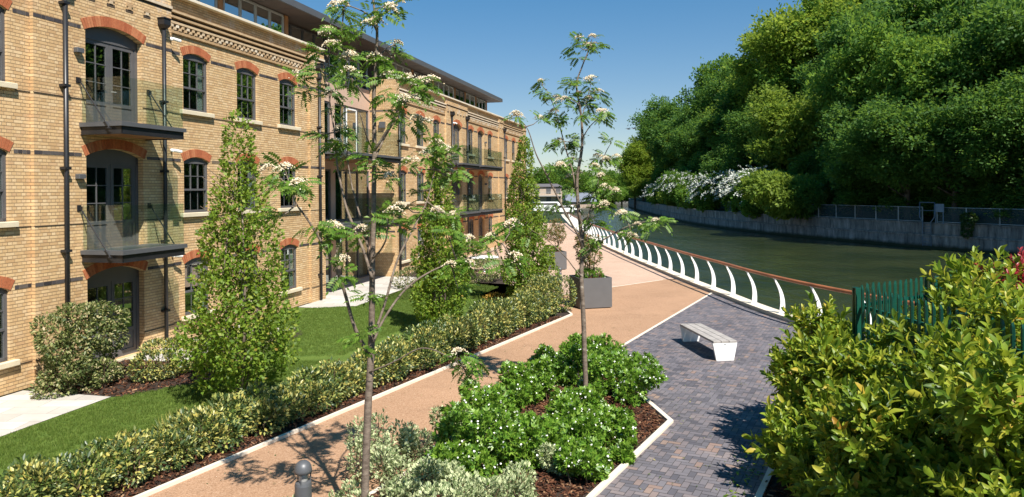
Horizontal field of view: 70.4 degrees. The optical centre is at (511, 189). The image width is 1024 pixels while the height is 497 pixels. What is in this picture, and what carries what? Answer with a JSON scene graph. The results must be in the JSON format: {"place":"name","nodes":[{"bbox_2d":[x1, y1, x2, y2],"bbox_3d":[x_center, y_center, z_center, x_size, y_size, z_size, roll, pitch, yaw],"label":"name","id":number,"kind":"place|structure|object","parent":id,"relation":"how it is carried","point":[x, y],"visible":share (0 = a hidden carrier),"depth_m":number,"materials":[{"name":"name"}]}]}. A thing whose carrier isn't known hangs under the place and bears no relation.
{"place":"outdoors","nodes":[
{"label":"outdoors","id":0,"kind":"place"},
{"bbox_2d":[0,390,109,436],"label":"patio","id":1,"kind":"structure","parent":0,"point":[19,410],"depth_m":14.38,"materials":[{"name":"stone"}]},
{"bbox_2d":[28,329,301,396],"bbox_3d":[-7.915,4.305,18.924,3.450,0.001,7.620,-1,0,14],"label":"mulch bed","id":2,"kind":"object","parent":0,"point":[128,383],"visible":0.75,"depth_m":16.03,"materials":[{"name":"soil"}]},
{"bbox_2d":[28,299,130,399],"bbox_3d":[-9.351,3.383,15.754,1.559,2.030,2.183,-1,0,15],"label":"viburnum shrub","id":3,"kind":"object","parent":2,"relation":"on","point":[86,362],"visible":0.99,"depth_m":15.45,"materials":[{"name":"green plant"}]},
{"bbox_2d":[125,323,275,383],"bbox_3d":[-7.486,3.898,18.155,1.592,0.955,4.836,-1,0,21],"label":"hedge","id":4,"kind":"object","parent":2,"relation":"on","point":[149,371],"visible":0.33,"depth_m":16.50,"materials":[{"name":"green plant"}]},
{"bbox_2d":[0,276,514,496],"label":"lawn","id":5,"kind":"structure","parent":0,"point":[345,357],"depth_m":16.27,"materials":[{"name":"green plant"}]},
{"bbox_2d":[167,109,301,400],"bbox_3d":[-5.560,1.317,14.595,2.351,5.957,2.706,0,0,-39],"label":"hornbeam tree","id":6,"kind":"object","parent":5,"relation":"on","point":[259,335],"visible":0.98,"depth_m":14.45,"materials":[{"name":"green plant"}]},
{"bbox_2d":[408,133,472,328],"bbox_3d":[-2.136,1.283,21.605,1.877,5.961,1.824,-1,0,0],"label":"hornbeam tree","id":7,"kind":"object","parent":5,"relation":"on","point":[426,287],"visible":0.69,"depth_m":21.33,"materials":[{"name":"green plant"}]},
{"bbox_2d":[70,304,568,496],"bbox_3d":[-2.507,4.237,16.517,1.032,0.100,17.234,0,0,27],"label":"bark mulch","id":8,"kind":"object","parent":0,"point":[169,473],"visible":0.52,"depth_m":12.73,"materials":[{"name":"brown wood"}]},
{"bbox_2d":[0,273,577,496],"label":"hedge","id":9,"kind":"object","parent":8,"relation":"on","point":[533,305],"visible":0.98,"depth_m":12.94,"materials":[{"name":"green plant"}]},
{"bbox_2d":[500,135,559,296],"bbox_3d":[0.638,1.118,26.387,2.197,6.244,2.277,-1,0,0],"label":"hornbeam tree","id":10,"kind":"object","parent":8,"relation":"on","point":[518,207],"visible":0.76,"depth_m":26.06,"materials":[{"name":"green plant"}]},
{"bbox_2d":[0,198,674,396],"bbox_3d":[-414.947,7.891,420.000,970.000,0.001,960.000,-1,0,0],"label":"ground","id":11,"kind":"structure","parent":0,"point":[552,217],"depth_m":105.41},
{"bbox_2d":[0,0,526,395],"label":"apartment building","id":12,"kind":"structure","parent":11,"relation":"on","point":[113,113],"depth_m":20.46,"materials":[{"name":"brick"}]},
{"bbox_2d":[0,0,17,88],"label":"window","id":13,"kind":"structure","parent":12,"relation":"in","point":[6,4],"depth_m":15.41,"materials":[{"name":"beige"}]},
{"bbox_2d":[0,136,18,227],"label":"window","id":14,"kind":"structure","parent":12,"relation":"in","point":[5,144],"depth_m":15.41,"materials":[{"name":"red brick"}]},
{"bbox_2d":[0,276,19,369],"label":"window","id":15,"kind":"structure","parent":12,"relation":"in","point":[5,282],"depth_m":15.41,"materials":[{"name":"black glass"}]},
{"bbox_2d":[81,16,145,122],"bbox_3d":[-10.087,-2.887,18.266,0.264,2.810,2.143,-1,0,14],"label":"balcony door","id":16,"kind":"structure","parent":12,"relation":"in","point":[109,39],"depth_m":18.31,"materials":[{"name":"grey glass"}]},
{"bbox_2d":[81,139,146,249],"bbox_3d":[-10.061,0.108,18.266,0.264,2.740,2.143,-1,0,14],"label":"balcony door","id":17,"kind":"structure","parent":12,"relation":"in","point":[112,233],"depth_m":18.33,"materials":[{"name":"grey glass"}]},
{"bbox_2d":[83,260,147,363],"bbox_3d":[-10.018,3.013,18.262,0.320,2.650,2.143,-1,0,14],"label":"balcony door","id":18,"kind":"structure","parent":12,"relation":"in","point":[97,275],"depth_m":18.57,"materials":[{"name":"black glass"}]},
{"bbox_2d":[180,149,211,216],"bbox_3d":[-9.294,-0.199,21.372,0.240,1.970,1.440,-1,0,14],"label":"window","id":19,"kind":"structure","parent":12,"relation":"in","point":[187,156],"depth_m":21.40,"materials":[{"name":"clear glass"}]},
{"bbox_2d":[180,46,214,117],"bbox_3d":[-9.346,-3.194,21.378,0.292,2.040,1.440,-1,0,14],"label":"window","id":20,"kind":"structure","parent":12,"relation":"in","point":[189,51],"depth_m":21.56,"materials":[{"name":"black glass"}]},
{"bbox_2d":[234,61,262,124],"bbox_3d":[-8.716,-3.199,23.851,0.240,2.040,1.440,-1,0,14],"label":"window","id":21,"kind":"structure","parent":12,"relation":"in","point":[241,66],"depth_m":24.01,"materials":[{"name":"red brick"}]},
{"bbox_2d":[223,0,283,33],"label":"penthouse window","id":22,"kind":"structure","parent":12,"relation":"in","point":[249,10],"depth_m":26.39,"materials":[{"name":"glass"}]},
{"bbox_2d":[277,72,300,130],"bbox_3d":[-8.147,-3.204,26.286,0.292,2.040,1.440,-1,0,14],"label":"window","id":23,"kind":"structure","parent":12,"relation":"in","point":[282,77],"depth_m":26.45,"materials":[{"name":"grey glass"}]},
{"bbox_2d":[279,238,302,295],"bbox_3d":[-8.095,2.746,26.286,0.292,1.980,1.440,-1,0,14],"label":"window","id":24,"kind":"structure","parent":12,"relation":"in","point":[287,243],"depth_m":26.59,"materials":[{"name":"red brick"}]},
{"bbox_2d":[335,103,367,152],"bbox_3d":[-7.687,-2.713,34.229,0.390,2.340,3.560,-1,0,14],"label":"sliding door","id":25,"kind":"structure","parent":12,"relation":"in","point":[353,118],"depth_m":34.48,"materials":[{"name":"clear glass"}]},
{"bbox_2d":[335,169,368,220],"bbox_3d":[-7.681,0.257,34.234,0.350,2.320,3.560,-1,0,14],"label":"sliding door","id":26,"kind":"structure","parent":12,"relation":"in","point":[358,182],"depth_m":35.18,"materials":[{"name":"clear glass"}]},
{"bbox_2d":[299,276,414,307],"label":"patio","id":27,"kind":"structure","parent":0,"point":[339,299],"depth_m":29.38,"materials":[{"name":"white concrete"}]},
{"bbox_2d":[148,280,711,496],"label":"path","id":28,"kind":"structure","parent":0,"point":[637,309],"depth_m":13.82,"materials":[{"name":"beige gravel"}]},
{"bbox_2d":[133,280,774,496],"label":"kerb","id":29,"kind":"structure","parent":28,"relation":"on","point":[621,467],"depth_m":12.28,"materials":[{"name":"grey concrete"}]},
{"bbox_2d":[569,274,611,308],"bbox_3d":[2.832,3.675,26.250,1.200,1.080,1.200,-1,0,-14],"label":"planter box","id":30,"kind":"object","parent":28,"relation":"on","point":[598,292],"visible":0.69,"depth_m":25.71,"materials":[{"name":"metal"}]},
{"bbox_2d":[370,376,666,496],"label":"bark mulch","id":31,"kind":"object","parent":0,"point":[547,487],"visible":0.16,"depth_m":11.17,"materials":[{"name":"brown wood"}]},
{"bbox_2d":[294,460,311,496],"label":"bollard light","id":32,"kind":"object","parent":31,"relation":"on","point":[302,471],"visible":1,"depth_m":8.68,"materials":[{"name":"metal"}]},
{"bbox_2d":[343,409,411,483],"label":"variegated shrub","id":33,"kind":"object","parent":31,"relation":"on","point":[377,446],"visible":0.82,"depth_m":10.64,"materials":[{"name":"green plant"}]},
{"bbox_2d":[252,0,535,496],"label":"rowan tree","id":34,"kind":"object","parent":31,"relation":"on","point":[296,186],"visible":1,"depth_m":8.94,"materials":[{"name":"green plant"}]},
{"bbox_2d":[389,420,433,469],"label":"variegated shrub","id":35,"kind":"object","parent":31,"relation":"on","point":[415,443],"visible":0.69,"depth_m":11.13,"materials":[{"name":"green plant"}]},
{"bbox_2d":[378,454,465,496],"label":"variegated shrub","id":36,"kind":"object","parent":31,"relation":"on","point":[442,470],"visible":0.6,"depth_m":9.94,"materials":[{"name":"green plant"}]},
{"bbox_2d":[386,468,482,496],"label":"variegated shrub","id":37,"kind":"object","parent":31,"relation":"on","point":[424,490],"visible":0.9,"depth_m":9.33,"materials":[{"name":"green plant"}]},
{"bbox_2d":[422,400,546,484],"bbox_3d":[-0.380,3.764,10.989,1.869,1.065,1.711,-1,0,0],"label":"choisya shrub","id":38,"kind":"object","parent":31,"relation":"on","point":[506,442],"visible":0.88,"depth_m":10.90,"materials":[{"name":"green plant"}]},
{"bbox_2d":[449,459,539,496],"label":"variegated shrub","id":39,"kind":"object","parent":31,"relation":"on","point":[507,479],"visible":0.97,"depth_m":9.39,"materials":[{"name":"green plant"}]},
{"bbox_2d":[458,377,533,426],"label":"choisya shrub","id":40,"kind":"object","parent":31,"relation":"on","point":[490,393],"visible":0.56,"depth_m":12.81,"materials":[{"name":"green plant"}]},
{"bbox_2d":[495,353,556,404],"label":"choisya shrub","id":41,"kind":"object","parent":31,"relation":"on","point":[543,380],"visible":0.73,"depth_m":14.48,"materials":[{"name":"green plant"}]},
{"bbox_2d":[527,341,588,386],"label":"choisya shrub","id":42,"kind":"object","parent":31,"relation":"on","point":[562,368],"visible":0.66,"depth_m":15.71,"materials":[{"name":"green plant"}]},
{"bbox_2d":[515,392,606,460],"bbox_3d":[0.746,3.853,11.797,1.480,0.833,1.516,-1,0,0],"label":"choisya shrub","id":43,"kind":"object","parent":31,"relation":"on","point":[564,423],"visible":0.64,"depth_m":11.53,"materials":[{"name":"green plant"}]},
{"bbox_2d":[549,384,607,416],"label":"choisya shrub","id":44,"kind":"object","parent":31,"relation":"on","point":[590,400],"visible":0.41,"depth_m":12.79,"materials":[{"name":"green plant"}]},
{"bbox_2d":[552,434,614,484],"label":"choisya shrub","id":45,"kind":"object","parent":31,"relation":"on","point":[587,458],"visible":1,"depth_m":10.45,"materials":[{"name":"green plant"}]},
{"bbox_2d":[502,31,675,386],"bbox_3d":[1.431,0.526,14.075,3.247,7.406,2.376,-1,0,0],"label":"rowan tree","id":46,"kind":"object","parent":31,"relation":"on","point":[591,47],"visible":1,"depth_m":13.90,"materials":[{"name":"green plant"}]},
{"bbox_2d":[564,332,627,378],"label":"choisya shrub","id":47,"kind":"object","parent":31,"relation":"on","point":[595,344],"visible":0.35,"depth_m":16.71,"materials":[{"name":"green plant"}]},
{"bbox_2d":[586,402,644,448],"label":"choisya shrub","id":48,"kind":"object","parent":31,"relation":"on","point":[620,423],"visible":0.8,"depth_m":11.93,"materials":[{"name":"green plant"}]},
{"bbox_2d":[576,349,668,407],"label":"choisya shrub","id":49,"kind":"object","parent":31,"relation":"on","point":[626,372],"visible":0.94,"depth_m":14.46,"materials":[{"name":"green plant"}]},
{"bbox_2d":[382,223,676,299],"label":"plaza","id":50,"kind":"structure","parent":0,"point":[620,270],"depth_m":39.42,"materials":[{"name":"beige stone"}]},
{"bbox_2d":[295,0,808,176],"label":"sky","id":51,"kind":"structure","parent":0,"point":[502,48],"materials":[{"name":"blue"}]},
{"bbox_2d":[596,293,804,496],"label":"block paving","id":52,"kind":"structure","parent":0,"point":[701,345],"depth_m":14.20,"materials":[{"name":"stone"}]},
{"bbox_2d":[679,323,736,360],"bbox_3d":[5.085,3.955,18.948,0.620,0.485,2.354,0,0,-7],"label":"park bench","id":53,"kind":"object","parent":52,"relation":"on","point":[724,347],"visible":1,"depth_m":18.31,"materials":[{"name":"white concrete"}]},
{"bbox_2d":[766,475,795,496],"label":"mulch bed","id":54,"kind":"object","parent":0,"point":[773,482],"visible":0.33,"depth_m":10.20,"materials":[{"name":"soil"}]},
{"bbox_2d":[741,395,828,496],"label":"laurel shrub","id":55,"kind":"object","parent":54,"relation":"on","point":[780,439],"visible":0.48,"depth_m":9.83,"materials":[{"name":"green plant"}]},
{"bbox_2d":[759,322,876,403],"bbox_3d":[5.019,3.158,11.626,2.068,2.137,2.182,0,0,11],"label":"laurel shrub","id":56,"kind":"object","parent":54,"relation":"on","point":[783,366],"visible":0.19,"depth_m":11.41,"materials":[{"name":"green plant"}]},
{"bbox_2d":[775,290,865,408],"bbox_3d":[5.357,2.952,12.434,1.712,2.541,1.871,-1,0,13],"label":"laurel shrub","id":57,"kind":"object","parent":54,"relation":"on","point":[825,317],"visible":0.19,"depth_m":12.03,"materials":[{"name":"green plant"}]},
{"bbox_2d":[761,328,908,436],"bbox_3d":[4.759,3.119,10.369,2.164,2.217,2.215,-1,0,0],"label":"laurel shrub","id":58,"kind":"object","parent":54,"relation":"on","point":[835,357],"visible":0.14,"depth_m":10.23,"materials":[{"name":"green plant"}]},
{"bbox_2d":[788,368,962,496],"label":"laurel shrub","id":59,"kind":"object","parent":54,"relation":"on","point":[875,404],"visible":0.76,"depth_m":8.47,"materials":[{"name":"green plant"}]},
{"bbox_2d":[848,340,923,387],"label":"laurel shrub","id":60,"kind":"object","parent":54,"relation":"on","point":[884,369],"visible":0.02,"depth_m":9.80,"materials":[{"name":"green plant"}]},
{"bbox_2d":[822,316,1021,496],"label":"laurel shrub","id":61,"kind":"object","parent":54,"relation":"on","point":[926,451],"visible":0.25,"depth_m":8.24,"materials":[{"name":"green plant"}]},
{"bbox_2d":[852,274,1023,364],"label":"palisade fence","id":62,"kind":"object","parent":54,"relation":"on","point":[889,302],"visible":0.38,"depth_m":11.18,"materials":[{"name":"green metal"}]},
{"bbox_2d":[854,244,1023,359],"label":"laurel shrub","id":63,"kind":"object","parent":54,"relation":"on","point":[880,341],"visible":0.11,"depth_m":10.61,"materials":[{"name":"green plant"}]},
{"bbox_2d":[899,315,1010,446],"bbox_3d":[5.507,2.826,8.642,1.899,2.790,2.155,-1,0,24],"label":"laurel shrub","id":64,"kind":"object","parent":54,"relation":"on","point":[931,362],"visible":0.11,"depth_m":8.37,"materials":[{"name":"green plant"}]},
{"bbox_2d":[892,329,1023,496],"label":"laurel shrub","id":65,"kind":"object","parent":54,"relation":"on","point":[989,424],"visible":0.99,"depth_m":7.13,"materials":[{"name":"green plant"}]},
{"bbox_2d":[919,245,1023,315],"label":"laurel shrub","id":66,"kind":"object","parent":54,"relation":"on","point":[963,258],"visible":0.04,"depth_m":12.15,"materials":[{"name":"green plant"}]},
{"bbox_2d":[939,264,1023,358],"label":"laurel shrub","id":67,"kind":"object","parent":54,"relation":"on","point":[1010,300],"visible":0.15,"depth_m":8.97,"materials":[{"name":"green plant"}]},
{"bbox_2d":[565,202,1023,332],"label":"river water","id":68,"kind":"structure","parent":0,"point":[847,265],"depth_m":54.51,"materials":[{"name":"green liquid"}]},
{"bbox_2d":[630,197,1015,225],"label":"wooded hill","id":69,"kind":"structure","parent":0,"point":[928,218],"depth_m":67.69,"materials":[{"name":"green plant"}]},
{"bbox_2d":[614,135,658,208],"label":"broadleaf tree","id":70,"kind":"object","parent":69,"relation":"on","point":[637,160],"visible":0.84,"depth_m":184.02,"materials":[{"name":"green plant"}]},
{"bbox_2d":[627,94,691,158],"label":"broadleaf tree","id":71,"kind":"object","parent":69,"relation":"on","point":[656,112],"visible":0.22,"depth_m":187.14,"materials":[{"name":"green plant"}]},
{"bbox_2d":[646,114,683,170],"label":"broadleaf tree","id":72,"kind":"object","parent":69,"relation":"on","point":[661,131],"visible":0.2,"depth_m":163.75,"materials":[{"name":"green plant"}]},
{"bbox_2d":[652,169,699,208],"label":"flowering shrub","id":73,"kind":"object","parent":69,"relation":"on","point":[673,179],"visible":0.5,"depth_m":123.20,"materials":[{"name":"white plant"}]},
{"bbox_2d":[658,85,715,157],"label":"broadleaf tree","id":74,"kind":"object","parent":69,"relation":"on","point":[692,113],"visible":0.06,"depth_m":149.66,"materials":[{"name":"green plant"}]},
{"bbox_2d":[668,108,714,162],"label":"broadleaf tree","id":75,"kind":"object","parent":69,"relation":"on","point":[688,143],"visible":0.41,"depth_m":140.21,"materials":[{"name":"green plant"}]},
{"bbox_2d":[672,52,739,110],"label":"broadleaf tree","id":76,"kind":"object","parent":69,"relation":"on","point":[707,71],"visible":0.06,"depth_m":168.97,"materials":[{"name":"green plant"}]},
{"bbox_2d":[684,170,729,212],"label":"flowering shrub","id":77,"kind":"object","parent":69,"relation":"on","point":[702,185],"visible":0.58,"depth_m":103.45,"materials":[{"name":"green plant"}]},
{"bbox_2d":[696,144,733,176],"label":"broadleaf tree","id":78,"kind":"object","parent":69,"relation":"on","point":[714,160],"visible":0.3,"depth_m":118.27,"materials":[{"name":"green plant"}]},
{"bbox_2d":[696,59,736,110],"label":"broadleaf tree","id":79,"kind":"object","parent":69,"relation":"on","point":[713,91],"visible":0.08,"depth_m":144.13,"materials":[{"name":"green plant"}]},
{"bbox_2d":[694,87,746,147],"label":"broadleaf tree","id":80,"kind":"object","parent":69,"relation":"on","point":[711,125],"visible":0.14,"depth_m":125.73,"materials":[{"name":"green plant"}]},
{"bbox_2d":[717,25,774,111],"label":"broadleaf tree","id":81,"kind":"object","parent":69,"relation":"on","point":[744,82],"visible":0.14,"depth_m":121.87,"materials":[{"name":"green plant"}]},
{"bbox_2d":[716,94,788,161],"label":"broadleaf tree","id":82,"kind":"object","parent":69,"relation":"on","point":[737,132],"visible":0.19,"depth_m":105.30,"materials":[{"name":"green plant"}]},
{"bbox_2d":[741,81,807,170],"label":"broadleaf tree","id":83,"kind":"object","parent":69,"relation":"on","point":[767,109],"visible":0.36,"depth_m":93.05,"materials":[{"name":"green plant"}]},
{"bbox_2d":[736,168,830,220],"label":"green shrub","id":84,"kind":"object","parent":69,"relation":"on","point":[770,199],"visible":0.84,"depth_m":78.12,"materials":[{"name":"green plant"}]},
{"bbox_2d":[762,92,827,169],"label":"broadleaf tree","id":85,"kind":"object","parent":69,"relation":"on","point":[805,114],"visible":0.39,"depth_m":88.88,"materials":[{"name":"green plant"}]},
{"bbox_2d":[735,0,877,95],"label":"broadleaf tree","id":86,"kind":"object","parent":69,"relation":"on","point":[770,34],"visible":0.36,"depth_m":110.53,"materials":[{"name":"green plant"}]},
{"bbox_2d":[786,139,827,178],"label":"broadleaf tree","id":87,"kind":"object","parent":69,"relation":"on","point":[808,162],"visible":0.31,"depth_m":85.87,"materials":[{"name":"green plant"}]},
{"bbox_2d":[754,0,875,98],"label":"broadleaf tree","id":88,"kind":"object","parent":69,"relation":"on","point":[783,75],"visible":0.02,"depth_m":109.69,"materials":[{"name":"green plant"}]},
{"bbox_2d":[813,100,903,201],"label":"broadleaf tree","id":89,"kind":"object","parent":69,"relation":"on","point":[840,172],"visible":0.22,"depth_m":72.43,"materials":[{"name":"green plant"}]},
{"bbox_2d":[796,8,928,128],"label":"broadleaf tree","id":90,"kind":"object","parent":69,"relation":"on","point":[837,79],"visible":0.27,"depth_m":76.82,"materials":[{"name":"green plant"}]},
{"bbox_2d":[824,89,951,206],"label":"broadleaf tree","id":91,"kind":"object","parent":69,"relation":"on","point":[864,155],"visible":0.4,"depth_m":66.42,"materials":[{"name":"green plant"}]},
{"bbox_2d":[812,0,966,63],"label":"broadleaf tree","id":92,"kind":"object","parent":69,"relation":"on","point":[859,13],"visible":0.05,"depth_m":89.47,"materials":[{"name":"green plant"}]},
{"bbox_2d":[852,25,962,109],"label":"broadleaf tree","id":93,"kind":"object","parent":69,"relation":"on","point":[883,76],"visible":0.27,"depth_m":68.39,"materials":[{"name":"green plant"}]},
{"bbox_2d":[849,0,977,64],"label":"broadleaf tree","id":94,"kind":"object","parent":69,"relation":"on","point":[915,15],"visible":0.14,"depth_m":78.59,"materials":[{"name":"green plant"}]},
{"bbox_2d":[863,79,1023,207],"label":"broadleaf tree","id":95,"kind":"object","parent":69,"relation":"on","point":[930,146],"visible":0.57,"depth_m":61.95,"materials":[{"name":"green plant"}]},
{"bbox_2d":[895,0,1021,102],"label":"broadleaf tree","id":96,"kind":"object","parent":69,"relation":"on","point":[937,48],"visible":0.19,"depth_m":65.95,"materials":[{"name":"green plant"}]},
{"bbox_2d":[912,0,1023,39],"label":"broadleaf tree","id":97,"kind":"object","parent":69,"relation":"on","point":[949,19],"visible":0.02,"depth_m":71.60,"materials":[{"name":"green plant"}]},
{"bbox_2d":[925,65,1023,187],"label":"broadleaf tree","id":98,"kind":"object","parent":69,"relation":"on","point":[1004,128],"visible":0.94,"depth_m":57.65,"materials":[{"name":"green plant"}]},
{"bbox_2d":[927,0,1023,98],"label":"broadleaf tree","id":99,"kind":"object","parent":69,"relation":"on","point":[1004,12],"visible":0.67,"depth_m":62.78,"materials":[{"name":"green plant"}]},
{"label":"river bed","id":100,"kind":"structure","parent":0,"visible":0},
{"bbox_2d":[562,201,627,214],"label":"quay wall","id":101,"kind":"structure","parent":100,"relation":"on","point":[597,204],"depth_m":249.71,"materials":[{"name":"concrete"}]},
{"bbox_2d":[561,214,870,344],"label":"quay coping","id":102,"kind":"object","parent":101,"relation":"on","point":[765,309],"visible":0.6,"depth_m":30.34,"materials":[{"name":"white stone"}]},
{"bbox_2d":[567,212,928,323],"bbox_3d":[7.895,3.434,52.703,2.636,1.255,74.996,0,0,-3],"label":"riverside railing","id":103,"kind":"object","parent":102,"relation":"on","point":[574,220],"visible":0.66,"depth_m":28.75,"materials":[{"name":"white metal"}]},
{"bbox_2d":[628,198,1023,255],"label":"river wall","id":104,"kind":"structure","parent":100,"relation":"on","point":[986,238],"depth_m":70.24,"materials":[{"name":"concrete"}]},
{"bbox_2d":[786,179,838,220],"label":"green shrub","id":105,"kind":"object","parent":104,"relation":"on","point":[819,194],"visible":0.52,"depth_m":76.36,"materials":[{"name":"green plant"}]},
{"bbox_2d":[728,202,1023,225],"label":"fence","id":106,"kind":"object","parent":104,"relation":"on","point":[908,213],"visible":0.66,"depth_m":65.47,"materials":[{"name":"grey metal"}]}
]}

